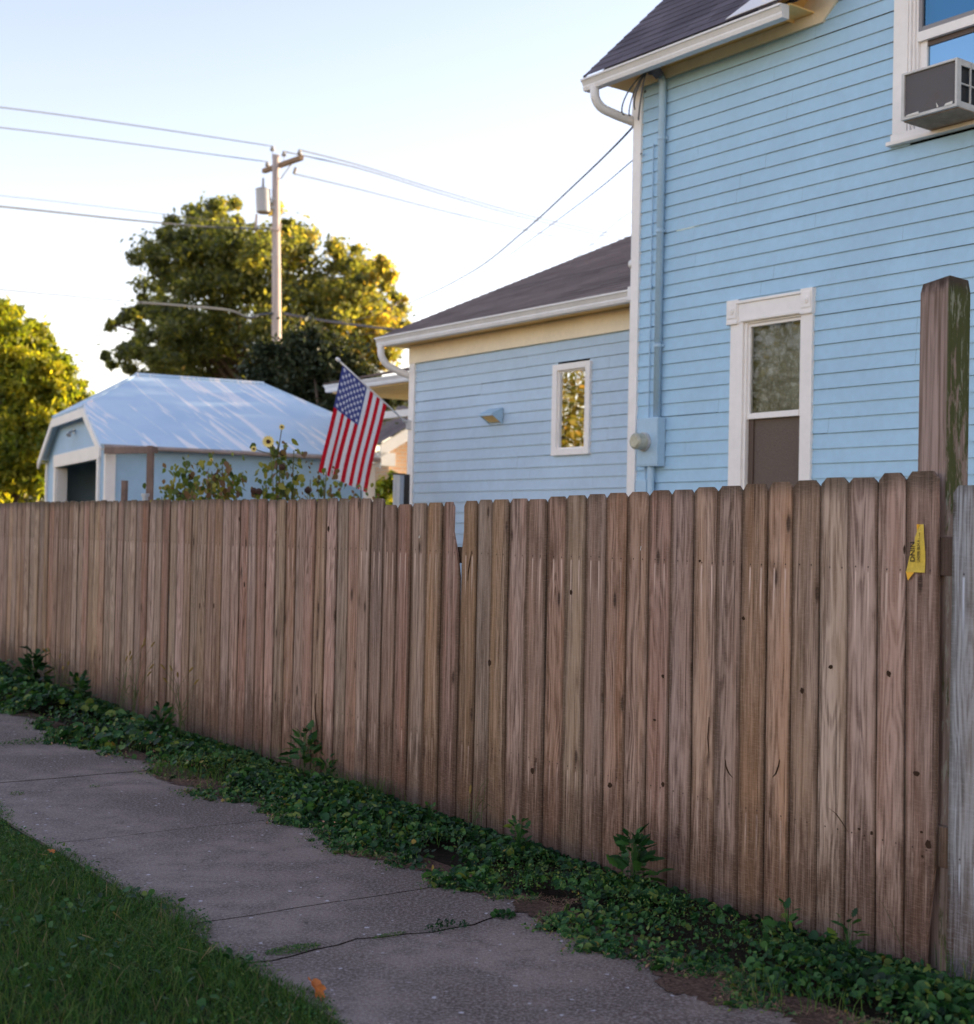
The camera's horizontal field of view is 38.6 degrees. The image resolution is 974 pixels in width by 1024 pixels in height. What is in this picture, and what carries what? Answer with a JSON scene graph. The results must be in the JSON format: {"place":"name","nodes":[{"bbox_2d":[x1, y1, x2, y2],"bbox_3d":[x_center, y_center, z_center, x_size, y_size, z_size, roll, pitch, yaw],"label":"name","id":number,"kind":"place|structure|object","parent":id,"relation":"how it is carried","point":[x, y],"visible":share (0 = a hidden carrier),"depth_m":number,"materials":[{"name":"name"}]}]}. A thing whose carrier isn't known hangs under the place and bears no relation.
{"place":"outdoors","nodes":[
{"label":"outdoors","id":0,"kind":"place"},
{"bbox_2d":[0,801,357,1023],"bbox_3d":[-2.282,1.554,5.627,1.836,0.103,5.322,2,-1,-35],"label":"lawn grass","id":1,"kind":"structure","parent":0,"point":[131,975],"depth_m":4.89,"materials":[{"name":"green plant"}]},
{"bbox_2d":[0,828,281,1023],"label":"clover","id":2,"kind":"object","parent":1,"relation":"on","point":[201,1002],"visible":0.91,"depth_m":5.31,"materials":[{"name":"green plant"}]},
{"bbox_2d":[0,831,286,1006],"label":"dry straw","id":3,"kind":"object","parent":1,"relation":"on","point":[119,942],"visible":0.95,"depth_m":5.02,"materials":[{"name":"beige plant"}]},
{"bbox_2d":[0,0,662,501],"label":"sky","id":4,"kind":"structure","parent":0,"point":[484,101],"materials":[{"name":"white"}]},
{"bbox_2d":[376,428,405,452],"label":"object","id":5,"kind":"object","parent":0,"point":[391,436],"visible":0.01,"depth_m":95.56,"materials":[{"name":"white"}]},
{"bbox_2d":[0,713,796,1023],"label":"sidewalk","id":6,"kind":"structure","parent":0,"point":[249,881],"depth_m":5.68,"materials":[{"name":"concrete"}]},
{"bbox_2d":[0,735,65,744],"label":"joint weed","id":7,"kind":"object","parent":6,"relation":"on","point":[25,741],"visible":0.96,"depth_m":9.91,"materials":[{"name":"green plant"}]},
{"bbox_2d":[265,943,320,954],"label":"joint weed","id":8,"kind":"object","parent":6,"relation":"on","point":[297,946],"visible":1,"depth_m":5.12,"materials":[{"name":"green plant"}]},
{"bbox_2d":[308,977,325,1001],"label":"fallen leaf","id":9,"kind":"object","parent":6,"relation":"on","point":[318,986],"visible":0.93,"depth_m":4.62,"materials":[{"name":"orange plant"}]},
{"bbox_2d":[372,931,405,938],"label":"joint weed","id":10,"kind":"object","parent":6,"relation":"on","point":[382,936],"visible":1,"depth_m":5.34,"materials":[{"name":"green plant"}]},
{"bbox_2d":[0,701,875,1023],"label":"crumbled dirt","id":11,"kind":"structure","parent":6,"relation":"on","point":[698,987],"depth_m":4.91,"materials":[{"name":"brown soil"}]},
{"bbox_2d":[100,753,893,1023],"bbox_3d":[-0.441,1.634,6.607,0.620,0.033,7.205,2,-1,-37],"label":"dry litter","id":12,"kind":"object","parent":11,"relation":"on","point":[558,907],"visible":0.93,"depth_m":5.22,"materials":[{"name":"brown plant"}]},
{"bbox_2d":[424,917,469,933],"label":"joint weed","id":13,"kind":"object","parent":6,"relation":"on","point":[447,922],"visible":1,"depth_m":5.45,"materials":[{"name":"green plant"}]},
{"bbox_2d":[490,908,516,918],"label":"joint weed","id":14,"kind":"object","parent":6,"relation":"on","point":[494,912],"visible":1,"depth_m":5.64,"materials":[{"name":"green plant"}]},
{"bbox_2d":[1,687,965,1023],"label":"soil under sidewalk","id":15,"kind":"structure","parent":0,"point":[447,855],"depth_m":5.87,"materials":[{"name":"brown soil"}]},
{"bbox_2d":[11,646,55,690],"bbox_3d":[-4.143,1.468,12.774,0.390,0.484,0.427,1,-1,0],"label":"broadleaf weed","id":16,"kind":"object","parent":15,"relation":"on","point":[37,663],"visible":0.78,"depth_m":12.77,"materials":[{"name":"green plant"}]},
{"bbox_2d":[61,670,97,701],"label":"broadleaf weed","id":17,"kind":"object","parent":15,"relation":"on","point":[83,682],"visible":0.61,"depth_m":11.69,"materials":[{"name":"green plant"}]},
{"bbox_2d":[0,659,280,772],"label":"ground cover","id":18,"kind":"object","parent":15,"relation":"on","point":[24,691],"visible":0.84,"depth_m":10.25,"materials":[{"name":"green plant"}]},
{"bbox_2d":[42,647,69,701],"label":"foxtail grass","id":19,"kind":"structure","parent":18,"relation":"on","point":[56,668],"depth_m":12.33,"materials":[{"name":"green plant"}]},
{"bbox_2d":[106,638,157,716],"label":"foxtail grass","id":20,"kind":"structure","parent":18,"relation":"on","point":[134,699],"depth_m":10.98,"materials":[{"name":"green plant"}]},
{"bbox_2d":[160,664,198,733],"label":"foxtail grass","id":21,"kind":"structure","parent":18,"relation":"on","point":[181,711],"depth_m":10.14,"materials":[{"name":"green plant"}]},
{"bbox_2d":[139,701,176,730],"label":"broadleaf weed","id":22,"kind":"object","parent":15,"relation":"on","point":[153,720],"visible":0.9,"depth_m":10.33,"materials":[{"name":"green plant"}]},
{"bbox_2d":[276,720,326,773],"bbox_3d":[-1.169,1.519,8.926,0.342,0.370,0.337,2,-1,-36],"label":"broadleaf weed","id":23,"kind":"object","parent":15,"relation":"on","point":[294,752],"visible":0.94,"depth_m":8.93,"materials":[{"name":"green plant"}]},
{"bbox_2d":[316,752,337,776],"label":"broadleaf weed","id":24,"kind":"object","parent":15,"relation":"on","point":[330,764],"visible":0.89,"depth_m":8.72,"materials":[{"name":"green plant"}]},
{"bbox_2d":[416,801,445,821],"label":"broadleaf weed","id":25,"kind":"object","parent":15,"relation":"on","point":[430,813],"visible":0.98,"depth_m":7.42,"materials":[{"name":"green plant"}]},
{"bbox_2d":[25,705,888,1013],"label":"dead leaves","id":26,"kind":"object","parent":15,"relation":"on","point":[355,837],"visible":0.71,"depth_m":7.26,"materials":[{"name":"brown plant"}]},
{"bbox_2d":[0,471,939,966],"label":"picket fence","id":27,"kind":"object","parent":15,"relation":"on","point":[714,697],"visible":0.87,"depth_m":6.77,"materials":[{"name":"brown wood"}]},
{"bbox_2d":[906,524,924,579],"bbox_3d":[1.598,0.151,5.199,0.011,0.211,0.090,2,-1,-34],"label":"warning tape","id":28,"kind":"object","parent":27,"relation":"attached to","point":[916,562],"visible":1,"depth_m":5.19,"materials":[{"name":"yellow plastic"}]},
{"bbox_2d":[465,777,491,826],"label":"foxtail grass","id":29,"kind":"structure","parent":15,"relation":"on","point":[470,788],"depth_m":7.32,"materials":[{"name":"green plant"}]},
{"bbox_2d":[0,685,960,1007],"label":"broad weeds","id":30,"kind":"object","parent":15,"relation":"on","point":[656,895],"visible":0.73,"depth_m":6.10,"materials":[{"name":"green plant"}]},
{"bbox_2d":[2,674,973,1022],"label":"grass tufts","id":31,"kind":"object","parent":15,"relation":"on","point":[218,778],"visible":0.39,"depth_m":8.07,"materials":[{"name":"green plant"}]},
{"bbox_2d":[497,815,535,855],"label":"broadleaf weed","id":32,"kind":"object","parent":15,"relation":"on","point":[517,827],"visible":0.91,"depth_m":6.86,"materials":[{"name":"green plant"}]},
{"bbox_2d":[517,858,535,876],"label":"broadleaf weed","id":33,"kind":"object","parent":15,"relation":"on","point":[528,866],"visible":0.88,"depth_m":6.23,"materials":[{"name":"green plant"}]},
{"bbox_2d":[136,752,973,1023],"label":"ground cover","id":34,"kind":"object","parent":15,"relation":"on","point":[919,995],"visible":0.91,"depth_m":5.72,"materials":[{"name":"green plant"}]},
{"bbox_2d":[606,824,673,894],"bbox_3d":[0.678,1.536,6.172,0.234,0.328,0.281,2,-1,-33],"label":"broadleaf weed","id":35,"kind":"object","parent":15,"relation":"on","point":[641,855],"visible":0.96,"depth_m":6.18,"materials":[{"name":"green plant"}]},
{"bbox_2d":[761,897,810,934],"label":"broadleaf weed","id":36,"kind":"object","parent":15,"relation":"on","point":[770,922],"visible":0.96,"depth_m":5.42,"materials":[{"name":"green plant"}]},
{"bbox_2d":[823,908,872,958],"bbox_3d":[1.343,1.585,5.203,0.168,0.210,0.175,1,-1,0],"label":"broadleaf weed","id":37,"kind":"object","parent":15,"relation":"on","point":[831,933],"visible":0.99,"depth_m":5.21,"materials":[{"name":"green plant"}]},
{"bbox_2d":[868,887,907,962],"bbox_3d":[1.464,1.511,5.101,0.160,0.260,0.009,1,-1,30],"label":"grass blade","id":38,"kind":"object","parent":15,"relation":"on","point":[895,931],"depth_m":5.08,"materials":[{"name":"green plant"}]},
{"bbox_2d":[937,485,973,980],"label":"grey board fence","id":39,"kind":"object","parent":15,"relation":"on","point":[955,847],"visible":0.84,"depth_m":5.03,"materials":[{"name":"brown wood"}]},
{"bbox_2d":[765,757,905,814],"bbox_3d":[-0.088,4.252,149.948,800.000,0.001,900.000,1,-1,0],"label":"ground","id":40,"kind":"structure","parent":0,"point":[905,782],"depth_m":9.55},
{"bbox_2d":[2,493,43,502],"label":"distant tree","id":41,"kind":"object","parent":40,"relation":"on","point":[28,499],"depth_m":89.17,"materials":[{"name":"green plant"}]},
{"bbox_2d":[0,294,94,502],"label":"maple tree","id":42,"kind":"object","parent":40,"relation":"on","point":[40,385],"visible":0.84,"depth_m":29.14,"materials":[{"name":"green plant"}]},
{"bbox_2d":[121,480,127,500],"bbox_3d":[-3.777,0.711,14.388,0.075,2.072,0.065,1,-1,0],"label":"stake","id":43,"kind":"object","parent":40,"relation":"on","point":[124,490],"visible":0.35,"depth_m":14.38,"materials":[{"name":"brown wood"}]},
{"bbox_2d":[104,446,157,499],"bbox_3d":[-4.096,0.503,15.770,0.112,2.522,1.494,2,-1,-35],"label":"timber frame","id":44,"kind":"object","parent":40,"relation":"on","point":[150,451],"visible":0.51,"depth_m":15.19,"materials":[{"name":"wood"}]},
{"bbox_2d":[141,493,148,500],"bbox_3d":[-3.311,0.780,13.387,0.073,1.916,0.073,1,-1,0],"label":"capped pipe","id":45,"kind":"object","parent":40,"relation":"on","point":[144,496],"visible":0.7,"depth_m":13.38,"materials":[{"name":"metal"}]},
{"bbox_2d":[142,483,199,502],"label":"garden plant","id":46,"kind":"object","parent":40,"relation":"on","point":[175,490],"visible":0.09,"depth_m":12.57,"materials":[{"name":"green plant"}]},
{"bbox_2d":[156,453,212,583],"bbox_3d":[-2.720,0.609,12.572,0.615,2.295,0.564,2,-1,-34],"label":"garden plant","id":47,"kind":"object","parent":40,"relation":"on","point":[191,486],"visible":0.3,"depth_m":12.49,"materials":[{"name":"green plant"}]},
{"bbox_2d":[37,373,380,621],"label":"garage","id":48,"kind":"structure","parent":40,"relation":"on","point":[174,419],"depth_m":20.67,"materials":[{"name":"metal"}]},
{"bbox_2d":[180,452,255,500],"bbox_3d":[-2.325,0.618,12.248,0.849,2.285,0.704,2,-1,-41],"label":"garden plant","id":49,"kind":"object","parent":40,"relation":"on","point":[217,481],"visible":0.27,"depth_m":12.12,"materials":[{"name":"green plant"}]},
{"bbox_2d":[96,191,414,379],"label":"tree","id":50,"kind":"object","parent":40,"relation":"on","point":[216,266],"visible":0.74,"depth_m":48.50,"materials":[{"name":"green plant"}]},
{"bbox_2d":[240,424,307,501],"bbox_3d":[-1.892,0.501,12.219,0.535,2.534,0.668,1,-1,28],"label":"sunflower","id":51,"kind":"object","parent":40,"relation":"on","point":[279,487],"visible":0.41,"depth_m":12.30,"materials":[{"name":"green plant"}]},
{"bbox_2d":[254,146,303,340],"bbox_3d":[-5.983,-4.098,38.862,2.488,12.409,0.963,0,-1,45],"label":"utility pole","id":52,"kind":"object","parent":40,"relation":"on","point":[263,201],"visible":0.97,"depth_m":39.02,"materials":[{"name":"brown wood"}]},
{"bbox_2d":[0,195,265,226],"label":"overhead wire","id":53,"kind":"object","parent":52,"relation":"attached to","point":[131,210],"visible":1,"depth_m":36.18,"materials":[{"name":"grey"}]},
{"bbox_2d":[0,127,266,161],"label":"overhead wire","id":54,"kind":"object","parent":52,"relation":"attached to","point":[128,143],"visible":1,"depth_m":35.92,"materials":[{"name":"grey"}]},
{"bbox_2d":[0,206,269,229],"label":"overhead wire","id":55,"kind":"object","parent":52,"relation":"attached to","point":[131,219],"visible":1,"depth_m":36.11,"materials":[{"name":"grey"}]},
{"bbox_2d":[0,107,271,146],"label":"overhead wire","id":56,"kind":"object","parent":52,"relation":"attached to","point":[131,125],"visible":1,"depth_m":34.94,"materials":[{"name":"grey"}]},
{"bbox_2d":[139,301,273,318],"bbox_3d":[-7.542,-5.500,37.590,4.204,0.317,0.163,2,-1,-44],"label":"overhead wire","id":57,"kind":"object","parent":52,"relation":"attached to","point":[205,307],"visible":1,"depth_m":37.52,"materials":[{"name":"grey metal"}]},
{"bbox_2d":[282,313,395,330],"bbox_3d":[-2.484,-4.916,37.447,7.202,1.260,0.266,1,-1,24],"label":"overhead wire","id":58,"kind":"object","parent":52,"relation":"attached to","point":[352,324],"visible":0.55,"depth_m":37.96,"materials":[{"name":"grey"}]},
{"bbox_2d":[294,174,602,246],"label":"overhead wire","id":59,"kind":"object","parent":52,"relation":"attached to","point":[433,208],"visible":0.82,"depth_m":50.09,"materials":[{"name":"grey"}]},
{"bbox_2d":[286,151,620,239],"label":"overhead wire","id":60,"kind":"object","parent":52,"relation":"attached to","point":[437,192],"visible":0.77,"depth_m":50.62,"materials":[{"name":"grey"}]},
{"bbox_2d":[300,149,627,236],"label":"overhead wire","id":61,"kind":"object","parent":52,"relation":"attached to","point":[447,192],"visible":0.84,"depth_m":51.43,"materials":[{"name":"grey"}]},
{"bbox_2d":[262,449,337,499],"bbox_3d":[-1.740,0.607,12.484,0.732,2.339,0.684,1,-1,0],"label":"sunflower","id":62,"kind":"object","parent":40,"relation":"on","point":[307,490],"visible":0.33,"depth_m":12.43,"materials":[{"name":"green plant"}]},
{"bbox_2d":[227,305,407,426],"bbox_3d":[-3.022,-0.809,24.628,3.454,5.644,1.911,1,-1,0],"label":"dark shrub tree","id":63,"kind":"object","parent":40,"relation":"on","point":[300,365],"visible":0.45,"depth_m":24.39,"materials":[{"name":"green plant"}]},
{"bbox_2d":[300,466,348,500],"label":"garden plant","id":64,"kind":"object","parent":40,"relation":"on","point":[321,492],"visible":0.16,"depth_m":12.77,"materials":[{"name":"green plant"}]},
{"bbox_2d":[335,483,379,499],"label":"garden plant","id":65,"kind":"object","parent":40,"relation":"on","point":[366,493],"visible":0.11,"depth_m":13.23,"materials":[{"name":"green plant"}]},
{"bbox_2d":[375,469,404,504],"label":"yard bush","id":66,"kind":"object","parent":40,"relation":"on","point":[383,486],"visible":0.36,"depth_m":23.87,"materials":[{"name":"green plant"}]},
{"bbox_2d":[373,404,407,491],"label":"brick house","id":67,"kind":"structure","parent":40,"relation":"on","point":[392,454],"depth_m":28.20,"materials":[{"name":"brown"}]},
{"bbox_2d":[392,473,404,507],"bbox_3d":[-1.014,0.696,15.590,0.104,2.258,0.104,1,-1,28],"label":"steel post","id":68,"kind":"object","parent":40,"relation":"on","point":[398,489],"visible":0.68,"depth_m":15.57,"materials":[{"name":"white metal"}]},
{"bbox_2d":[404,474,409,503],"bbox_3d":[-0.935,0.701,15.790,0.070,2.258,0.070,1,-1,0],"label":"dark post","id":69,"kind":"object","parent":40,"relation":"on","point":[406,488],"visible":0.24,"depth_m":15.77,"materials":[{"name":"black plastic"}]},
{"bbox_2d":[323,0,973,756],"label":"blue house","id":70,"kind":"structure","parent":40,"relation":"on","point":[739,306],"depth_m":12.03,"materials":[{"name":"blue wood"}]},
{"bbox_2d":[318,357,410,491],"bbox_3d":[-1.405,-0.984,16.251,0.252,1.504,1.388,0,-1,39],"label":"flag on pole","id":71,"kind":"object","parent":70,"relation":"attached to","point":[357,417],"visible":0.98,"depth_m":16.06,"materials":[{"name":"multicoloured fabric"}]},
{"bbox_2d":[283,153,641,340],"bbox_3d":[-0.942,-4.039,26.296,2.531,1.799,27.015,1,-1,-15],"label":"overhead wire","id":72,"kind":"object","parent":70,"relation":"attached to","point":[524,244],"visible":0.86,"depth_m":21.87,"materials":[{"name":"grey"}]},
{"bbox_2d":[284,90,646,321],"bbox_3d":[-1.149,-4.678,26.268,2.101,2.142,27.011,1,-1,-16],"label":"overhead wire","id":73,"kind":"object","parent":70,"relation":"attached to","point":[606,154],"visible":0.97,"depth_m":21.25,"materials":[{"name":"grey"}]},
{"bbox_2d":[551,360,592,455],"bbox_3d":[0.879,-1.058,14.293,0.076,0.948,0.597,2,-1,-37],"label":"wing window","id":74,"kind":"structure","parent":70,"relation":"in","point":[571,418],"depth_m":14.30,"materials":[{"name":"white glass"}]},
{"bbox_2d":[577,211,631,256],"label":"overhead wire","id":75,"kind":"object","parent":70,"relation":"attached to","point":[603,233],"visible":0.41,"depth_m":64.43,"materials":[{"name":"grey"}]},
{"bbox_2d":[726,287,815,489],"bbox_3d":[2.388,-0.842,11.661,0.185,1.955,0.943,2,-1,-37],"label":"window","id":76,"kind":"structure","parent":70,"relation":"in","point":[771,436],"depth_m":11.72,"materials":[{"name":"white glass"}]},
{"bbox_2d":[885,0,973,147],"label":"window","id":77,"kind":"structure","parent":70,"relation":"in","point":[948,25],"depth_m":10.54,"materials":[{"name":"grey"}]},
{"bbox_2d":[901,57,973,130],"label":"window air conditioner","id":78,"kind":"object","parent":70,"relation":"attached to","point":[937,96],"depth_m":9.97,"materials":[{"name":"white metal"}]},
{"bbox_2d":[918,275,969,970],"bbox_3d":[1.715,0.422,5.261,0.132,2.613,0.132,2,-1,-35],"label":"gate post","id":79,"kind":"object","parent":40,"relation":"on","point":[944,378],"visible":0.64,"depth_m":5.21,"materials":[{"name":"brown wood"}]}
]}

